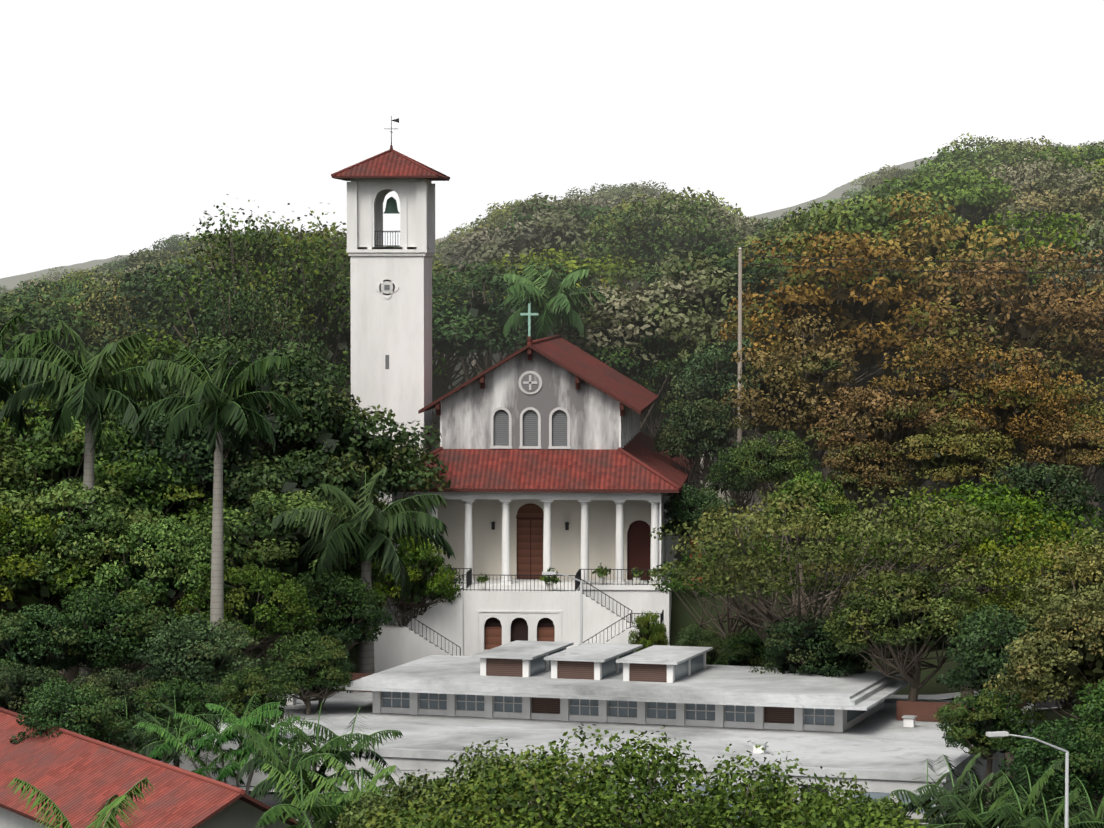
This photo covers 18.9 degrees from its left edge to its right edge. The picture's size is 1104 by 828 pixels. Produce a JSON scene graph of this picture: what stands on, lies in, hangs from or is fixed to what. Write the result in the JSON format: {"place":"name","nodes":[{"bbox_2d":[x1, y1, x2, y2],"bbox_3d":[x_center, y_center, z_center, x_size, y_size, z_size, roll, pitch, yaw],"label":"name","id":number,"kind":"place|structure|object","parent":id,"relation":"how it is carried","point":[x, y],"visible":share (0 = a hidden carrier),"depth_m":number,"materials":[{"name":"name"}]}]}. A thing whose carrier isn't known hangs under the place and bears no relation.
{"place":"outdoors","nodes":[
{"label":"outdoors","id":0,"kind":"place"},
{"bbox_2d":[0,151,1103,827],"bbox_3d":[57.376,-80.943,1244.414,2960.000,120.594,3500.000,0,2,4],"label":"hillside terrain","id":1,"kind":"structure","parent":0,"point":[682,617],"depth_m":201.60,"materials":[{"name":"green plant"}]},
{"bbox_2d":[0,429,52,512],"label":"green tree","id":2,"kind":"object","parent":1,"relation":"on","point":[6,469],"visible":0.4,"depth_m":192.06,"materials":[{"name":"green plant"}]},
{"bbox_2d":[0,663,67,716],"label":"dark tree","id":3,"kind":"object","parent":1,"relation":"on","point":[13,692],"visible":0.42,"depth_m":156.57,"materials":[{"name":"green plant"}]},
{"bbox_2d":[0,603,84,685],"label":"dark tree","id":4,"kind":"object","parent":1,"relation":"on","point":[20,643],"visible":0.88,"depth_m":166.04,"materials":[{"name":"green plant"}]},
{"bbox_2d":[0,312,84,438],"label":"palm tree","id":5,"kind":"object","parent":1,"relation":"on","point":[7,392],"visible":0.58,"depth_m":179.89,"materials":[{"name":"green plant"}]},
{"bbox_2d":[0,504,93,619],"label":"green tree","id":6,"kind":"object","parent":1,"relation":"on","point":[9,602],"visible":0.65,"depth_m":173.44,"materials":[{"name":"green plant"}]},
{"bbox_2d":[0,376,115,466],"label":"green tree","id":7,"kind":"object","parent":1,"relation":"on","point":[34,410],"visible":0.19,"depth_m":200.42,"materials":[{"name":"green plant"}]},
{"bbox_2d":[0,302,135,447],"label":"hill tree","id":8,"kind":"object","parent":1,"relation":"on","point":[34,324],"visible":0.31,"depth_m":226.09,"materials":[{"name":"green plant"}]},
{"bbox_2d":[9,677,132,743],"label":"dark tree","id":9,"kind":"object","parent":1,"relation":"on","point":[81,713],"visible":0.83,"depth_m":146.65,"materials":[{"name":"green plant"}]},
{"bbox_2d":[7,777,153,827],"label":"palm","id":10,"kind":"object","parent":1,"relation":"on","point":[115,804],"visible":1,"depth_m":102.16,"materials":[{"name":"green plant"}]},
{"bbox_2d":[0,412,163,673],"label":"green tree","id":11,"kind":"object","parent":1,"relation":"on","point":[60,464],"visible":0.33,"depth_m":192.90,"materials":[{"name":"green plant"}]},
{"bbox_2d":[10,268,162,420],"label":"olive tree","id":12,"kind":"object","parent":1,"relation":"on","point":[72,306],"visible":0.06,"depth_m":231.11,"materials":[{"name":"green plant"}]},
{"bbox_2d":[0,477,176,711],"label":"green tree","id":13,"kind":"object","parent":1,"relation":"on","point":[72,533],"visible":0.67,"depth_m":175.52,"materials":[{"name":"green plant"}]},
{"bbox_2d":[0,319,195,691],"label":"palm tree","id":14,"kind":"object","parent":1,"relation":"on","point":[88,399],"visible":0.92,"depth_m":177.88,"materials":[{"name":"green plant"}]},
{"bbox_2d":[57,667,148,736],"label":"dark tree","id":15,"kind":"object","parent":1,"relation":"on","point":[109,681],"visible":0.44,"depth_m":155.01,"materials":[{"name":"green plant"}]},
{"bbox_2d":[48,585,176,745],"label":"dark tree","id":16,"kind":"object","parent":1,"relation":"on","point":[116,638],"visible":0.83,"depth_m":167.99,"materials":[{"name":"green plant"}]},
{"bbox_2d":[60,446,232,691],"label":"green tree","id":17,"kind":"object","parent":1,"relation":"on","point":[118,473],"visible":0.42,"depth_m":188.94,"materials":[{"name":"green plant"}]},
{"bbox_2d":[60,514,236,709],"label":"bright tree","id":18,"kind":"object","parent":1,"relation":"on","point":[163,580],"visible":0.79,"depth_m":174.52,"materials":[{"name":"green plant"}]},
{"bbox_2d":[0,707,306,827],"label":"house","id":19,"kind":"structure","parent":1,"relation":"on","point":[76,778],"depth_m":136.12,"materials":[{"name":"red tile"}]},
{"bbox_2d":[101,693,224,766],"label":"areca palm","id":20,"kind":"object","parent":1,"relation":"on","point":[153,743],"visible":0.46,"depth_m":150.03,"materials":[{"name":"green plant"}]},
{"bbox_2d":[81,266,253,507],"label":"dark tree","id":21,"kind":"object","parent":1,"relation":"on","point":[167,309],"visible":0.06,"depth_m":227.08,"materials":[{"name":"green plant"}]},
{"bbox_2d":[124,677,232,767],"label":"dark tree","id":22,"kind":"object","parent":1,"relation":"on","point":[186,694],"visible":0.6,"depth_m":152.07,"materials":[{"name":"green plant"}]},
{"bbox_2d":[77,405,280,648],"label":"dark tree","id":23,"kind":"object","parent":1,"relation":"on","point":[191,458],"visible":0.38,"depth_m":191.22,"materials":[{"name":"green plant"}]},
{"bbox_2d":[103,332,254,446],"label":"green tree","id":24,"kind":"object","parent":1,"relation":"on","point":[170,349],"visible":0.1,"depth_m":204.89,"materials":[{"name":"green plant"}]},
{"bbox_2d":[84,264,313,352],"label":"hill tree","id":25,"kind":"object","parent":1,"relation":"on","point":[128,283],"visible":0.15,"depth_m":230.12,"materials":[{"name":"green plant"}]},
{"bbox_2d":[133,613,265,701],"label":"dark tree","id":26,"kind":"object","parent":1,"relation":"on","point":[211,660],"visible":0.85,"depth_m":164.51,"materials":[{"name":"green plant"}]},
{"bbox_2d":[133,345,303,701],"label":"palm tree","id":27,"kind":"object","parent":1,"relation":"on","point":[219,407],"visible":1,"depth_m":169.42,"materials":[{"name":"green plant"}]},
{"bbox_2d":[137,692,303,794],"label":"areca palm","id":28,"kind":"object","parent":1,"relation":"on","point":[243,752],"visible":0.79,"depth_m":144.72,"materials":[{"name":"green plant"}]},
{"bbox_2d":[111,333,369,638],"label":"dark tree","id":29,"kind":"object","parent":1,"relation":"on","point":[304,395],"visible":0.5,"depth_m":195.90,"materials":[{"name":"green plant"}]},
{"bbox_2d":[161,270,329,456],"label":"dark tree","id":30,"kind":"object","parent":1,"relation":"on","point":[253,329],"visible":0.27,"depth_m":211.50,"materials":[{"name":"green plant"}]},
{"bbox_2d":[174,562,317,700],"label":"bright tree","id":31,"kind":"object","parent":1,"relation":"on","point":[259,607],"visible":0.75,"depth_m":172.89,"materials":[{"name":"green plant"}]},
{"bbox_2d":[116,194,446,450],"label":"tree","id":32,"kind":"object","parent":1,"relation":"on","point":[324,312],"visible":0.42,"depth_m":221.53,"materials":[{"name":"green plant"}]},
{"bbox_2d":[176,488,388,690],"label":"green tree","id":33,"kind":"object","parent":1,"relation":"on","point":[278,548],"visible":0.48,"depth_m":181.54,"materials":[{"name":"green plant"}]},
{"bbox_2d":[260,630,352,714],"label":"dark tree","id":34,"kind":"object","parent":1,"relation":"on","point":[302,669],"visible":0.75,"depth_m":167.30,"materials":[{"name":"green plant"}]},
{"bbox_2d":[223,455,399,658],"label":"dark tree","id":35,"kind":"object","parent":1,"relation":"on","point":[279,478],"visible":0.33,"depth_m":191.59,"materials":[{"name":"green plant"}]},
{"bbox_2d":[231,700,402,825],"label":"areca palm","id":36,"kind":"object","parent":1,"relation":"on","point":[275,755],"visible":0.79,"depth_m":136.63,"materials":[{"name":"green plant"}]},
{"bbox_2d":[282,568,393,652],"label":"dark tree","id":37,"kind":"object","parent":1,"relation":"on","point":[348,616],"visible":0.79,"depth_m":177.73,"materials":[{"name":"green plant"}]},
{"bbox_2d":[256,404,450,654],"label":"dark tree","id":38,"kind":"object","parent":1,"relation":"on","point":[323,447],"visible":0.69,"depth_m":195.38,"materials":[{"name":"green plant"}]},
{"bbox_2d":[254,754,453,827],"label":"areca palm","id":39,"kind":"object","parent":1,"relation":"on","point":[327,812],"visible":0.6,"depth_m":119.71,"materials":[{"name":"green plant"}]},
{"bbox_2d":[270,467,454,673],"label":"royal palm","id":40,"kind":"object","parent":1,"relation":"on","point":[362,533],"visible":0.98,"depth_m":179.84,"materials":[{"name":"green plant"}]},
{"bbox_2d":[371,532,461,626],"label":"green tree","id":41,"kind":"object","parent":1,"relation":"on","point":[430,582],"visible":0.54,"depth_m":193.20,"materials":[{"name":"green plant"}]},
{"bbox_2d":[432,270,502,400],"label":"hill tree","id":42,"kind":"object","parent":1,"relation":"on","point":[439,391],"visible":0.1,"depth_m":242.00,"materials":[{"name":"green plant"}]},
{"bbox_2d":[344,737,595,827],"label":"tree","id":43,"kind":"object","parent":1,"relation":"on","point":[478,763],"visible":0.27,"depth_m":96.93,"materials":[{"name":"green plant"}]},
{"bbox_2d":[432,258,601,381],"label":"hill tree","id":44,"kind":"object","parent":1,"relation":"on","point":[484,322],"visible":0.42,"depth_m":236.06,"materials":[{"name":"green plant"}]},
{"bbox_2d":[440,192,645,285],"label":"hill tree","id":45,"kind":"object","parent":1,"relation":"on","point":[558,231],"visible":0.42,"depth_m":270.53,"materials":[{"name":"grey plant"}]},
{"bbox_2d":[331,116,774,672],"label":"church","id":46,"kind":"structure","parent":1,"relation":"on","point":[548,456],"depth_m":201.37,"materials":[{"name":"white paint"}]},
{"bbox_2d":[501,265,623,340],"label":"royal palm","id":47,"kind":"object","parent":1,"relation":"on","point":[557,301],"visible":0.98,"depth_m":226.57,"materials":[{"name":"green plant"}]},
{"bbox_2d":[487,245,643,353],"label":"hill tree","id":48,"kind":"object","parent":1,"relation":"on","point":[595,268],"visible":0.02,"depth_m":256.21,"materials":[{"name":"green plant"}]},
{"bbox_2d":[136,640,1036,818],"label":"building","id":49,"kind":"structure","parent":1,"relation":"on","point":[437,711],"depth_m":163.61,"materials":[{"name":"concrete"}]},
{"bbox_2d":[207,666,300,733],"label":"dark tree","id":50,"kind":"object","parent":49,"relation":"on","point":[250,685],"visible":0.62,"depth_m":157.25,"materials":[{"name":"green plant"}]},
{"bbox_2d":[561,293,705,430],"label":"dark tree","id":51,"kind":"object","parent":1,"relation":"on","point":[598,356],"visible":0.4,"depth_m":228.65,"materials":[{"name":"green plant"}]},
{"bbox_2d":[356,723,935,827],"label":"tree","id":52,"kind":"object","parent":1,"relation":"on","point":[715,810],"visible":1,"depth_m":84.23,"materials":[{"name":"green plant"}]},
{"bbox_2d":[558,197,759,285],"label":"hill tree","id":53,"kind":"object","parent":1,"relation":"on","point":[657,246],"visible":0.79,"depth_m":264.99,"materials":[{"name":"green plant"}]},
{"bbox_2d":[559,248,761,436],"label":"hill tree","id":54,"kind":"object","parent":1,"relation":"on","point":[617,323],"visible":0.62,"depth_m":228.58,"materials":[{"name":"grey plant"}]},
{"bbox_2d":[628,341,709,444],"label":"green tree","id":55,"kind":"object","parent":1,"relation":"on","point":[663,401],"visible":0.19,"depth_m":229.56,"materials":[{"name":"green plant"}]},
{"bbox_2d":[601,197,772,258],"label":"hill tree","id":56,"kind":"object","parent":1,"relation":"on","point":[741,225],"visible":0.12,"depth_m":276.08,"materials":[{"name":"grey plant"}]},
{"bbox_2d":[653,396,742,508],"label":"dark tree","id":57,"kind":"object","parent":1,"relation":"on","point":[696,433],"visible":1,"depth_m":211.41,"materials":[{"name":"green plant"}]},
{"bbox_2d":[662,484,736,594],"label":"dark tree","id":58,"kind":"object","parent":1,"relation":"on","point":[683,509],"visible":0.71,"depth_m":200.63,"materials":[{"name":"green plant"}]},
{"bbox_2d":[659,242,752,373],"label":"tree","id":59,"kind":"object","parent":1,"relation":"on","point":[728,265],"visible":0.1,"depth_m":231.41,"materials":[{"name":"green plant"}]},
{"bbox_2d":[667,335,782,540],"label":"dark tree","id":60,"kind":"object","parent":1,"relation":"on","point":[716,383],"visible":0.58,"depth_m":219.35,"materials":[{"name":"green plant"}]},
{"bbox_2d":[646,532,822,653],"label":"feather tree","id":61,"kind":"object","parent":1,"relation":"on","point":[730,616],"visible":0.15,"depth_m":184.13,"materials":[{"name":"green plant"}]},
{"bbox_2d":[700,447,774,532],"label":"dark tree","id":62,"kind":"object","parent":1,"relation":"on","point":[724,479],"visible":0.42,"depth_m":207.27,"materials":[{"name":"green plant"}]},
{"bbox_2d":[714,629,781,666],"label":"bush","id":63,"kind":"object","parent":1,"relation":"on","point":[748,652],"visible":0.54,"depth_m":176.89,"materials":[{"name":"green plant"}]},
{"bbox_2d":[722,260,802,396],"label":"tree","id":64,"kind":"object","parent":1,"relation":"on","point":[753,279],"visible":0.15,"depth_m":228.73,"materials":[{"name":"green plant"}]},
{"bbox_2d":[726,430,822,555],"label":"green tree","id":65,"kind":"object","parent":1,"relation":"on","point":[754,464],"visible":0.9,"depth_m":202.50,"materials":[{"name":"green plant"}]},
{"bbox_2d":[689,218,879,487],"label":"hill tree","id":66,"kind":"object","parent":1,"relation":"on","point":[767,236],"visible":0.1,"depth_m":242.90,"materials":[{"name":"green plant"}]},
{"bbox_2d":[718,312,865,561],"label":"tree","id":67,"kind":"object","parent":1,"relation":"on","point":[795,406],"visible":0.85,"depth_m":211.05,"materials":[{"name":"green plant"}]},
{"bbox_2d":[754,467,860,601],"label":"green tree","id":68,"kind":"object","parent":1,"relation":"on","point":[830,502],"visible":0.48,"depth_m":197.60,"materials":[{"name":"green plant"}]},
{"bbox_2d":[748,613,879,677],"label":"bush","id":69,"kind":"object","parent":1,"relation":"on","point":[824,656],"visible":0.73,"depth_m":169.59,"materials":[{"name":"green plant"}]},
{"bbox_2d":[738,772,914,827],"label":"bush","id":70,"kind":"object","parent":1,"relation":"on","point":[883,804],"visible":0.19,"depth_m":93.43,"materials":[{"name":"green plant"}]},
{"bbox_2d":[644,481,1045,663],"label":"feather tree","id":71,"kind":"object","parent":1,"relation":"on","point":[739,561],"visible":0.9,"depth_m":170.21,"materials":[{"name":"green plant"}]},
{"bbox_2d":[714,224,978,537],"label":"orange tree","id":72,"kind":"object","parent":1,"relation":"on","point":[868,330],"visible":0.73,"depth_m":219.72,"materials":[{"name":"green plant"}]},
{"bbox_2d":[748,190,975,508],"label":"hill tree","id":73,"kind":"object","parent":1,"relation":"on","point":[834,221],"visible":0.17,"depth_m":231.78,"materials":[{"name":"green plant"}]},
{"bbox_2d":[819,440,922,578],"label":"tree","id":74,"kind":"object","parent":1,"relation":"on","point":[866,475],"visible":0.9,"depth_m":203.70,"materials":[{"name":"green plant"}]},
{"bbox_2d":[802,385,989,568],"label":"tree","id":75,"kind":"object","parent":1,"relation":"on","point":[861,427],"visible":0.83,"depth_m":205.24,"materials":[{"name":"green plant"}]},
{"bbox_2d":[821,567,1007,700],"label":"green tree","id":76,"kind":"object","parent":1,"relation":"on","point":[913,637],"visible":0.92,"depth_m":165.60,"materials":[{"name":"green plant"}]},
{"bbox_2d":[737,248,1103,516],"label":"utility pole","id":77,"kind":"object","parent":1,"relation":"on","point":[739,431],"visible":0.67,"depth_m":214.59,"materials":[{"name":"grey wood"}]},
{"bbox_2d":[825,165,1016,388],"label":"hill tree","id":78,"kind":"object","parent":1,"relation":"on","point":[967,201],"visible":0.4,"depth_m":255.37,"materials":[{"name":"green plant"}]},
{"bbox_2d":[833,189,1043,510],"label":"tree","id":79,"kind":"object","parent":1,"relation":"on","point":[940,251],"visible":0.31,"depth_m":225.56,"materials":[{"name":"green plant"}]},
{"bbox_2d":[866,331,1044,552],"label":"orange tree","id":80,"kind":"object","parent":1,"relation":"on","point":[935,392],"visible":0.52,"depth_m":209.91,"materials":[{"name":"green plant"}]},
{"bbox_2d":[898,412,1024,567],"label":"olive tree","id":81,"kind":"object","parent":1,"relation":"on","point":[957,456],"visible":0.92,"depth_m":202.84,"materials":[{"name":"green plant"}]},
{"bbox_2d":[828,477,1103,699],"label":"feather tree","id":82,"kind":"object","parent":1,"relation":"on","point":[1006,505],"visible":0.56,"depth_m":177.81,"materials":[{"name":"green plant"}]},
{"bbox_2d":[905,144,1049,188],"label":"hill tree","id":83,"kind":"object","parent":1,"relation":"on","point":[1001,156],"visible":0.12,"depth_m":284.41,"materials":[{"name":"green plant"}]},
{"bbox_2d":[933,686,1047,805],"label":"dark tree","id":84,"kind":"object","parent":1,"relation":"on","point":[968,726],"visible":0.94,"depth_m":148.05,"materials":[{"name":"green plant"}]},
{"bbox_2d":[888,752,1099,827],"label":"areca palm","id":85,"kind":"object","parent":1,"relation":"on","point":[956,803],"visible":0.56,"depth_m":125.98,"materials":[{"name":"green plant"}]},
{"bbox_2d":[888,242,1103,488],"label":"orange tree","id":86,"kind":"object","parent":1,"relation":"on","point":[1038,332],"visible":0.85,"depth_m":218.58,"materials":[{"name":"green plant"}]},
{"bbox_2d":[935,604,1078,776],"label":"dark tree","id":87,"kind":"object","parent":1,"relation":"on","point":[981,665],"visible":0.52,"depth_m":157.83,"materials":[{"name":"green plant"}]},
{"bbox_2d":[935,768,1103,827],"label":"areca palm","id":88,"kind":"object","parent":1,"relation":"on","point":[1034,819],"visible":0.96,"depth_m":122.06,"materials":[{"name":"green plant"}]},
{"bbox_2d":[936,210,1103,469],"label":"hill tree","id":89,"kind":"object","parent":1,"relation":"on","point":[1060,223],"visible":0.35,"depth_m":236.47,"materials":[{"name":"green plant"}]},
{"bbox_2d":[950,344,1102,531],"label":"tree","id":90,"kind":"object","parent":1,"relation":"on","point":[1021,420],"visible":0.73,"depth_m":204.53,"materials":[{"name":"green plant"}]},
{"bbox_2d":[955,524,1103,709],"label":"feather tree","id":91,"kind":"object","parent":1,"relation":"on","point":[1009,598],"visible":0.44,"depth_m":167.02,"materials":[{"name":"green plant"}]},
{"bbox_2d":[969,181,1103,248],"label":"hill tree","id":92,"kind":"object","parent":1,"relation":"on","point":[1089,215],"visible":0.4,"depth_m":254.50,"materials":[{"name":"green plant"}]},
{"bbox_2d":[973,152,1103,381],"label":"hill tree","id":93,"kind":"object","parent":1,"relation":"on","point":[1028,173],"visible":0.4,"depth_m":261.19,"materials":[{"name":"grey plant"}]},
{"bbox_2d":[978,462,1103,603],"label":"dark tree","id":94,"kind":"object","parent":1,"relation":"on","point":[1035,480],"visible":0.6,"depth_m":197.79,"materials":[{"name":"green plant"}]},
{"bbox_2d":[983,582,1103,810],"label":"olive tree","id":95,"kind":"object","parent":1,"relation":"on","point":[1062,659],"visible":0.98,"depth_m":147.43,"materials":[{"name":"green plant"}]},
{"bbox_2d":[983,243,1103,518],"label":"tree","id":96,"kind":"object","parent":1,"relation":"on","point":[1096,287],"visible":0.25,"depth_m":224.30,"materials":[{"name":"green plant"}]},
{"bbox_2d":[988,374,1103,491],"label":"olive tree","id":97,"kind":"object","parent":1,"relation":"on","point":[1089,409],"visible":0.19,"depth_m":207.50,"materials":[{"name":"green plant"}]},
{"bbox_2d":[997,719,1103,827],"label":"dark tree","id":98,"kind":"object","parent":1,"relation":"on","point":[1084,767],"visible":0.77,"depth_m":132.91,"materials":[{"name":"green plant"}]},
{"bbox_2d":[1010,527,1103,640],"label":"olive tree","id":99,"kind":"object","parent":1,"relation":"on","point":[1082,559],"visible":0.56,"depth_m":159.03,"materials":[{"name":"green plant"}]},
{"bbox_2d":[1018,414,1103,536],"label":"tree","id":100,"kind":"object","parent":1,"relation":"on","point":[1081,453],"visible":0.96,"depth_m":202.42,"materials":[{"name":"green plant"}]},
{"bbox_2d":[1040,207,1103,305],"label":"hill tree","id":101,"kind":"object","parent":1,"relation":"on","point":[1094,233],"visible":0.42,"depth_m":229.21,"materials":[{"name":"grey plant"}]},
{"bbox_2d":[1061,679,1103,757],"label":"dark tree","id":102,"kind":"object","parent":1,"relation":"on","point":[1095,706],"visible":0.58,"depth_m":137.99,"materials":[{"name":"green plant"}]},
{"bbox_2d":[0,0,1103,278],"label":"sky","id":103,"kind":"structure","parent":0,"point":[123,123],"materials":[{"name":"white"}]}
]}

